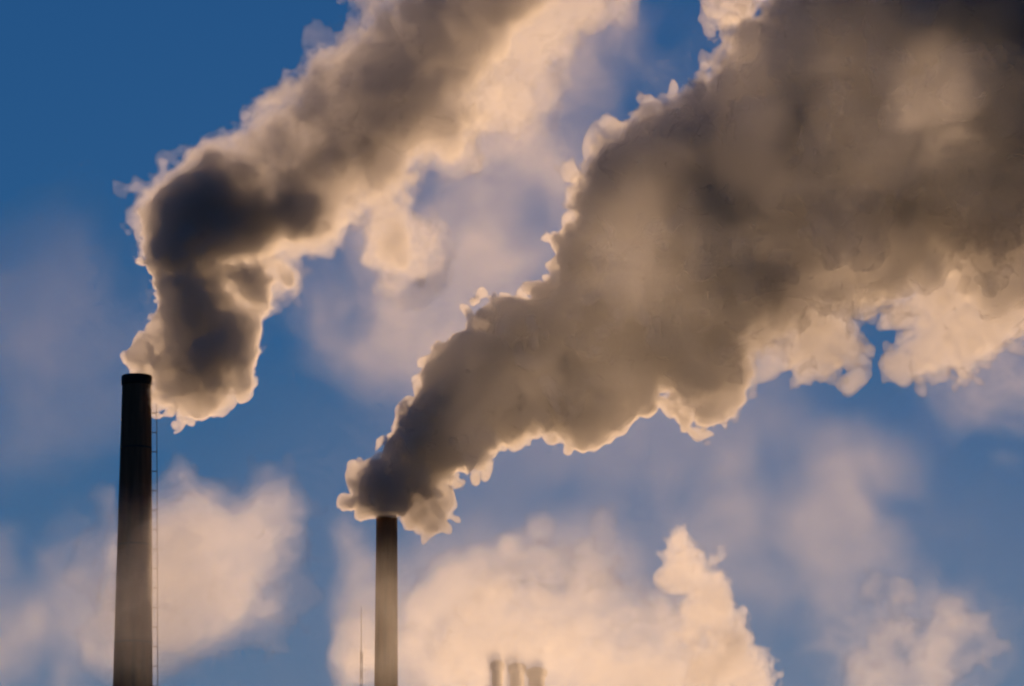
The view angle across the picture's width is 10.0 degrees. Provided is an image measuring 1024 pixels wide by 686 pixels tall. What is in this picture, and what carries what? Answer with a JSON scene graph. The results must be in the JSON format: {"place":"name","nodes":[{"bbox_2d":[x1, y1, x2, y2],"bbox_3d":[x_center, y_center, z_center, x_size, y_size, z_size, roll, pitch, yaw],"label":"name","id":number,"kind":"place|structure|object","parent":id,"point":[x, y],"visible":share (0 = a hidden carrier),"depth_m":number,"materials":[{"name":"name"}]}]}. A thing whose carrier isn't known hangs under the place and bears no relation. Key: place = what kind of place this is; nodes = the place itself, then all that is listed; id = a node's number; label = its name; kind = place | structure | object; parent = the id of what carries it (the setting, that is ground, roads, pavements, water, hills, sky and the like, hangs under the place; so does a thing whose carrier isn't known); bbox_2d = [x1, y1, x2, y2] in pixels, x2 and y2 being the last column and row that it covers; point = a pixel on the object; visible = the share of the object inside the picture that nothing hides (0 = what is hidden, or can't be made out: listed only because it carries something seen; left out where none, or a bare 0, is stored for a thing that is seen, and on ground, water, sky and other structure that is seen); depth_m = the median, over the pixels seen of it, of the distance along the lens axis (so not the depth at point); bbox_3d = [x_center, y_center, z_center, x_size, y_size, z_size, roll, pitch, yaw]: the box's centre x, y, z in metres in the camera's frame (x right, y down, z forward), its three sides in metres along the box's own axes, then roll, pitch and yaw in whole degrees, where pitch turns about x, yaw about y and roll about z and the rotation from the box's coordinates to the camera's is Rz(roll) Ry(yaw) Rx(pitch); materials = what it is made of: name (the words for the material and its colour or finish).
{"place":"outdoors","nodes":[
{"label":"outdoors","id":0,"kind":"place"},
{"bbox_2d":[113,373,157,685],"bbox_3d":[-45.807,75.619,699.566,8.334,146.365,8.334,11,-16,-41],"label":"chimney","id":1,"kind":"object","parent":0,"point":[133,657],"visible":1,"depth_m":708.87,"materials":[{"name":"concrete"}]},
{"bbox_2d":[360,607,362,685],"bbox_3d":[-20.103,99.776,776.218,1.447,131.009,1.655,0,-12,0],"label":"antenna mast","id":2,"kind":"object","parent":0,"point":[361,673],"visible":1,"depth_m":788.30,"materials":[{"name":"metal"}]},
{"bbox_2d":[374,515,397,685],"bbox_3d":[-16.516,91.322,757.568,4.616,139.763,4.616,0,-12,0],"label":"chimney","id":3,"kind":"object","parent":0,"point":[386,631],"visible":1,"depth_m":768.55,"materials":[{"name":"concrete"}]},
{"bbox_2d":[490,660,504,685],"bbox_3d":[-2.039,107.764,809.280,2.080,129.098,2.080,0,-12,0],"label":"vent stack","id":4,"kind":"object","parent":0,"point":[497,667],"visible":1,"depth_m":821.60,"materials":[{"name":"metal"}]},
{"bbox_2d":[0,0,1023,685],"label":"sky","id":5,"kind":"structure","parent":0,"point":[664,342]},
{"bbox_2d":[508,662,525,685],"bbox_3d":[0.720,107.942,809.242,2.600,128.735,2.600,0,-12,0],"label":"vent stack","id":6,"kind":"object","parent":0,"point":[516,670],"visible":1,"depth_m":821.34,"materials":[{"name":"metal"}]},
{"bbox_2d":[526,667,546,685],"bbox_3d":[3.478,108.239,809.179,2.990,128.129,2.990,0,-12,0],"label":"vent stack","id":7,"kind":"object","parent":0,"point":[536,676],"visible":1,"depth_m":821.11,"materials":[{"name":"metal"}]}
]}

